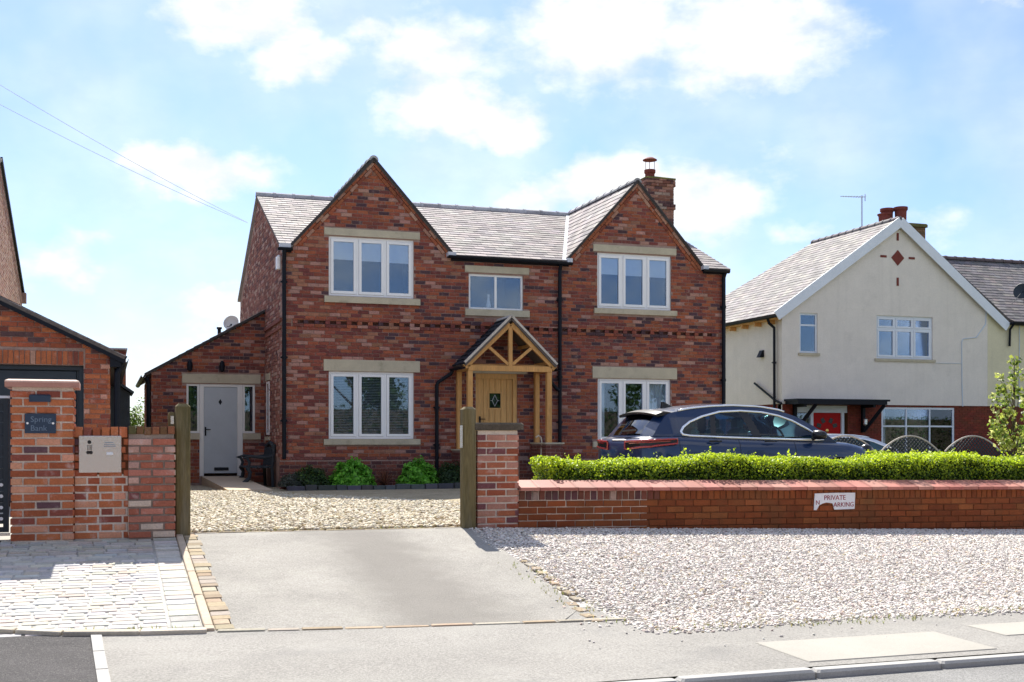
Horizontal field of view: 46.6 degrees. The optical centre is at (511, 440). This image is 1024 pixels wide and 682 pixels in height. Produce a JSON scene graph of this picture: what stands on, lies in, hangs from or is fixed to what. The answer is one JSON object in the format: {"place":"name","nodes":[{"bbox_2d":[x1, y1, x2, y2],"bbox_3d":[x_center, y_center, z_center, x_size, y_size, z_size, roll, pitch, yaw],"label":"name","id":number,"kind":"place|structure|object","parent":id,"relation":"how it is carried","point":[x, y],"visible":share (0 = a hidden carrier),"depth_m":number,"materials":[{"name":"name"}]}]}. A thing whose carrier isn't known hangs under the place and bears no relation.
{"place":"outdoors","nodes":[
{"label":"outdoors","id":0,"kind":"place"},
{"bbox_2d":[0,633,96,681],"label":"dark pavement","id":1,"kind":"structure","parent":0,"point":[42,658],"depth_m":7.38,"materials":[{"name":"grey asphalt"}]},
{"bbox_2d":[0,534,234,636],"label":"sett paving","id":2,"kind":"structure","parent":0,"point":[109,587],"depth_m":9.46,"materials":[{"name":"stone"}]},
{"bbox_2d":[5,379,80,542],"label":"gate pier","id":3,"kind":"structure","parent":2,"relation":"on","point":[42,473],"depth_m":11.23,"materials":[{"name":"brick"}]},
{"bbox_2d":[0,396,9,535],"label":"metal gate","id":4,"kind":"structure","parent":3,"relation":"attached to","point":[4,459],"depth_m":11.36,"materials":[{"name":"metal"}]},
{"bbox_2d":[29,394,50,401],"bbox_3d":[-4.453,-0.397,11.211,0.192,0.070,0.026,0,0,-19],"label":"plate","id":5,"kind":"object","parent":3,"relation":"attached to","point":[39,398],"visible":1,"depth_m":11.20,"materials":[{"name":"metal"}]},
{"bbox_2d":[25,414,55,432],"bbox_3d":[-4.450,-0.159,11.214,0.274,0.185,0.022,0,0,-19],"label":"name plaque","id":6,"kind":"object","parent":3,"relation":"attached to","point":[40,423],"visible":1,"depth_m":11.21,"materials":[{"name":"stone"}]},
{"bbox_2d":[74,427,127,540],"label":"brick wall","id":7,"kind":"structure","parent":2,"relation":"on","point":[101,505],"depth_m":11.44,"materials":[{"name":"red brick"}]},
{"bbox_2d":[79,436,120,472],"bbox_3d":[-3.957,0.134,11.418,0.386,0.352,0.043,0,0,-19],"label":"intercom panel","id":8,"kind":"object","parent":7,"relation":"attached to","point":[99,454],"visible":1,"depth_m":11.40,"materials":[{"name":"metal"}]},
{"bbox_2d":[128,426,175,540],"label":"gate pier","id":9,"kind":"structure","parent":2,"relation":"on","point":[151,485],"depth_m":11.55,"materials":[{"name":"brick"}]},
{"bbox_2d":[168,403,189,536],"bbox_3d":[-3.316,0.417,11.829,0.215,1.565,0.140,0,0,-19],"label":"gate post","id":10,"kind":"object","parent":2,"relation":"on","point":[179,418],"visible":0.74,"depth_m":11.77,"materials":[{"name":"brown wood"}]},
{"bbox_2d":[110,384,133,429],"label":"timber shed","id":11,"kind":"structure","parent":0,"point":[126,393],"depth_m":24.34,"materials":[{"name":"brown wood"}]},
{"bbox_2d":[202,476,272,490],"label":"path","id":12,"kind":"structure","parent":0,"point":[223,483],"depth_m":24.65,"materials":[{"name":"beige stone"}]},
{"bbox_2d":[195,528,576,628],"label":"driveway","id":13,"kind":"structure","parent":0,"point":[353,578],"depth_m":10.08,"materials":[{"name":"concrete"}]},
{"bbox_2d":[0,0,1023,425],"label":"sky","id":14,"kind":"structure","parent":0,"point":[763,114],"materials":[{"name":"blue"}]},
{"bbox_2d":[9,505,1023,681],"bbox_3d":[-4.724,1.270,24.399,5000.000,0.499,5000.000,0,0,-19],"label":"ground","id":15,"kind":"structure","parent":0,"point":[673,677],"depth_m":7.82,"materials":[{"name":"grey concrete"}]},
{"bbox_2d":[0,507,11,540],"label":"forecourt","id":16,"kind":"structure","parent":15,"relation":"on","point":[4,537],"depth_m":12.29,"materials":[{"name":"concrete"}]},
{"bbox_2d":[0,157,26,305],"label":"brick house","id":17,"kind":"structure","parent":15,"relation":"on","point":[11,285],"depth_m":28.14,"materials":[{"name":"brick"}]},
{"bbox_2d":[0,295,128,504],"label":"brick garage","id":18,"kind":"structure","parent":15,"relation":"on","point":[34,345],"depth_m":17.66,"materials":[{"name":"brick"}]},
{"bbox_2d":[0,369,78,504],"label":"garage door","id":19,"kind":"structure","parent":18,"relation":"in","point":[5,374],"depth_m":17.62,"materials":[{"name":"black metal"}]},
{"bbox_2d":[111,348,126,385],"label":"outbuilding","id":20,"kind":"structure","parent":15,"relation":"on","point":[123,351],"depth_m":26.24,"materials":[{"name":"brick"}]},
{"bbox_2d":[130,397,144,429],"bbox_3d":[-12.020,-0.194,37.938,1.589,2.394,1.507,0,0,-19],"label":"garden bush","id":21,"kind":"object","parent":15,"relation":"on","point":[135,420],"visible":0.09,"depth_m":37.79,"materials":[{"name":"green plant"}]},
{"bbox_2d":[190,485,461,533],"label":"gravel yard","id":22,"kind":"structure","parent":15,"relation":"on","point":[213,510],"depth_m":15.94,"materials":[{"name":"beige gravel"}]},
{"bbox_2d":[237,441,275,486],"bbox_3d":[-5.580,0.513,25.771,0.752,1.007,1.450,0,0,-19],"label":"garden bench","id":23,"kind":"object","parent":22,"relation":"on","point":[268,456],"visible":0.93,"depth_m":25.34,"materials":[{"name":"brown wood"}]},
{"bbox_2d":[285,483,459,490],"bbox_3d":[-2.642,0.961,24.505,4.109,0.170,1.068,0,0,-19],"label":"planting bed","id":24,"kind":"object","parent":22,"relation":"on","point":[378,487],"visible":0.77,"depth_m":23.92,"materials":[{"name":"stone"}]},
{"bbox_2d":[277,473,303,486],"bbox_3d":[-4.387,0.812,23.758,0.601,0.330,0.562,0,0,-19],"label":"lavender bush","id":25,"kind":"object","parent":24,"relation":"on","point":[286,480],"visible":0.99,"depth_m":23.62,"materials":[{"name":"green plant"}]},
{"bbox_2d":[291,464,331,485],"bbox_3d":[-4.060,0.731,23.988,0.850,0.492,0.740,0,0,11],"label":"shrub","id":26,"kind":"object","parent":24,"relation":"on","point":[315,476],"visible":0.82,"depth_m":23.83,"materials":[{"name":"green plant"}]},
{"bbox_2d":[328,456,376,485],"bbox_3d":[-3.247,0.646,24.235,1.039,0.660,0.810,0,0,-19],"label":"hydrangea","id":27,"kind":"object","parent":24,"relation":"on","point":[357,472],"visible":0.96,"depth_m":24.06,"materials":[{"name":"green plant"}]},
{"bbox_2d":[374,466,397,485],"bbox_3d":[-2.639,0.733,24.546,0.953,0.474,1.017,0,0,-19],"label":"cordyline","id":28,"kind":"object","parent":24,"relation":"on","point":[383,480],"visible":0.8,"depth_m":24.40,"materials":[{"name":"red plant"}]},
{"bbox_2d":[395,455,440,483],"bbox_3d":[-1.929,0.643,24.687,0.953,0.666,0.802,0,0,-19],"label":"bush","id":29,"kind":"object","parent":24,"relation":"on","point":[418,472],"visible":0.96,"depth_m":24.51,"materials":[{"name":"green plant"}]},
{"bbox_2d":[435,461,459,482],"bbox_3d":[-1.284,0.704,24.888,0.755,0.542,0.650,0,0,-19],"label":"shrub","id":30,"kind":"object","parent":24,"relation":"on","point":[450,473],"visible":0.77,"depth_m":24.74,"materials":[{"name":"green plant"}]},
{"bbox_2d":[597,402,872,462],"bbox_3d":[3.924,0.180,20.398,4.850,1.640,2.279,0,0,-23],"label":"parked car","id":31,"kind":"object","parent":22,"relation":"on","point":[664,430],"visible":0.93,"depth_m":19.55,"materials":[{"name":"paint"}]},
{"bbox_2d":[528,446,1023,479],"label":"hedge","id":32,"kind":"object","parent":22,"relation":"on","point":[879,466],"visible":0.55,"depth_m":14.59,"materials":[{"name":"green plant"}]},
{"bbox_2d":[135,155,730,488],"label":"brick house","id":33,"kind":"structure","parent":15,"relation":"on","point":[372,331],"depth_m":26.30,"materials":[{"name":"brick"}]},
{"bbox_2d":[204,387,236,472],"bbox_3d":[-6.557,-0.227,26.739,0.729,1.935,0.106,0,0,-19],"label":"side door","id":34,"kind":"structure","parent":33,"relation":"in","point":[220,403],"depth_m":26.74,"materials":[{"name":"white metal"}]},
{"bbox_2d":[223,315,238,328],"bbox_3d":[-6.364,-2.635,26.952,0.326,0.419,0.399,0,0,-19],"label":"satellite dish","id":35,"kind":"object","parent":33,"relation":"attached to","point":[230,321],"visible":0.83,"depth_m":27.10,"materials":[{"name":"grey metal"}]},
{"bbox_2d":[266,381,269,434],"bbox_3d":[-5.405,-0.710,26.439,0.070,1.180,0.440,0,0,-19],"label":"side window","id":36,"kind":"structure","parent":33,"relation":"in","point":[268,382],"depth_m":26.26,"materials":[{"name":"plastic"}]},
{"bbox_2d":[324,227,419,305],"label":"window","id":37,"kind":"structure","parent":33,"relation":"in","point":[368,269],"depth_m":25.15,"materials":[{"name":"plastic"}]},
{"bbox_2d":[324,359,420,444],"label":"window","id":38,"kind":"structure","parent":33,"relation":"in","point":[374,406],"depth_m":25.15,"materials":[{"name":"plastic"}]},
{"bbox_2d":[486,294,490,307],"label":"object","id":39,"kind":"object","parent":33,"relation":"in","point":[488,304],"depth_m":26.04,"materials":[{"name":"plastic"}]},
{"bbox_2d":[465,265,529,317],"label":"window","id":40,"kind":"structure","parent":33,"relation":"in","point":[503,290],"depth_m":27.38,"materials":[{"name":"plastic"}]},
{"bbox_2d":[473,371,526,430],"bbox_3d":[-0.351,-0.320,25.951,1.380,2.540,0.132,0,0,-19],"label":"front door","id":41,"kind":"structure","parent":33,"relation":"in","point":[504,383],"depth_m":25.96,"materials":[{"name":"brown wood"}]},
{"bbox_2d":[592,366,676,446],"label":"window","id":42,"kind":"structure","parent":33,"relation":"in","point":[616,397],"depth_m":27.15,"materials":[{"name":"plastic"}]},
{"bbox_2d":[593,244,676,315],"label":"window","id":43,"kind":"structure","parent":33,"relation":"in","point":[628,283],"depth_m":27.11,"materials":[{"name":"plastic"}]},
{"bbox_2d":[460,407,475,528],"bbox_3d":[-0.493,0.419,12.860,0.180,1.562,0.145,0,0,-19],"label":"gate post","id":44,"kind":"object","parent":15,"relation":"on","point":[467,468],"visible":0.89,"depth_m":12.80,"materials":[{"name":"brown wood"}]},
{"bbox_2d":[475,422,523,529],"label":"gate pier","id":45,"kind":"structure","parent":15,"relation":"on","point":[497,486],"depth_m":12.94,"materials":[{"name":"brick"}]},
{"bbox_2d":[517,480,1023,529],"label":"boundary wall","id":46,"kind":"structure","parent":15,"relation":"on","point":[879,504],"depth_m":14.04,"materials":[{"name":"brick"}]},
{"bbox_2d":[814,493,854,509],"bbox_3d":[3.886,0.735,14.315,0.578,0.203,0.012,0,0,-19],"label":"private sign","id":47,"kind":"object","parent":46,"relation":"attached to","point":[838,501],"visible":1,"depth_m":14.32,"materials":[{"name":"white plastic"}]},
{"bbox_2d":[827,433,901,452],"bbox_3d":[9.053,0.468,32.613,4.850,1.345,2.279,0,0,-17],"label":"parked car","id":48,"kind":"object","parent":15,"relation":"on","point":[876,444],"visible":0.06,"depth_m":32.12,"materials":[{"name":"silver metal"}]},
{"bbox_2d":[726,206,1023,456],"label":"rendered house","id":49,"kind":"structure","parent":15,"relation":"on","point":[905,317],"depth_m":38.07,"materials":[{"name":"paint"}]},
{"bbox_2d":[798,313,819,355],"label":"window","id":50,"kind":"structure","parent":49,"relation":"in","point":[806,319],"depth_m":37.76,"materials":[{"name":"white paint"}]},
{"bbox_2d":[813,413,840,433],"bbox_3d":[9.840,0.132,37.165,1.016,1.977,0.082,0,0,-19],"label":"red door","id":51,"kind":"structure","parent":49,"relation":"in","point":[827,422],"depth_m":37.18,"materials":[{"name":"paint"}]},
{"bbox_2d":[784,398,889,431],"bbox_3d":[10.051,-0.755,36.702,3.320,1.010,0.745,0,0,-19],"label":"door canopy","id":52,"kind":"object","parent":49,"relation":"attached to","point":[863,403],"visible":0.94,"depth_m":36.53,"materials":[{"name":"black metal"}]},
{"bbox_2d":[840,194,865,225],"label":"tv aerial","id":53,"kind":"object","parent":49,"relation":"attached to","point":[861,196],"visible":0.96,"depth_m":41.13,"materials":[{"name":"silver metal"}]},
{"bbox_2d":[874,315,935,361],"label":"window","id":54,"kind":"structure","parent":49,"relation":"in","point":[899,338],"depth_m":38.23,"materials":[{"name":"white paint"}]},
{"bbox_2d":[881,407,953,452],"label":"window","id":55,"kind":"structure","parent":49,"relation":"in","point":[934,425],"depth_m":38.52,"materials":[{"name":"white paint"}]},
{"bbox_2d":[862,449,977,455],"bbox_3d":[6.133,0.633,17.822,1.770,1.006,0.657,0,0,-19],"label":"hedge","id":56,"kind":"object","parent":15,"relation":"on","point":[874,452],"visible":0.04,"depth_m":17.69,"materials":[{"name":"green plant"}]},
{"bbox_2d":[832,435,1023,457],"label":"trellis fence","id":57,"kind":"object","parent":15,"relation":"on","point":[922,439],"visible":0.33,"depth_m":31.18,"materials":[{"name":"brown wood"}]},
{"bbox_2d":[943,256,1023,406],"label":"yellow house","id":58,"kind":"structure","parent":15,"relation":"on","point":[995,282],"depth_m":41.10,"materials":[{"name":"paint"}]},
{"bbox_2d":[1012,283,1023,303],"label":"satellite dish","id":59,"kind":"object","parent":58,"relation":"attached to","point":[1018,291],"visible":0.99,"depth_m":40.35,"materials":[{"name":"grey metal"}]},
{"bbox_2d":[987,355,1023,457],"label":"young maple","id":60,"kind":"object","parent":15,"relation":"on","point":[998,431],"visible":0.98,"depth_m":17.45,"materials":[{"name":"green plant"}]},
{"bbox_3d":[-11.234,-3.350,22.000,0.300,9.300,0.300,0,0,-19],"label":"telegraph pole","id":61,"kind":"object","parent":15,"relation":"on","visible":0},
{"bbox_2d":[1,85,245,221],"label":"overhead cable","id":62,"kind":"object","parent":61,"relation":"attached to","point":[117,153],"visible":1,"depth_m":26.41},
{"bbox_2d":[0,104,247,222],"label":"overhead cable","id":63,"kind":"object","parent":61,"relation":"attached to","point":[119,164],"visible":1,"depth_m":26.45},
{"bbox_2d":[91,574,1023,681],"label":"pavement","id":64,"kind":"structure","parent":0,"point":[570,648],"depth_m":7.74,"materials":[{"name":"concrete"}]},
{"bbox_2d":[777,663,1023,681],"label":"road","id":65,"kind":"structure","parent":0,"point":[1004,673],"depth_m":7.29,"materials":[{"name":"grey asphalt"}]}
]}

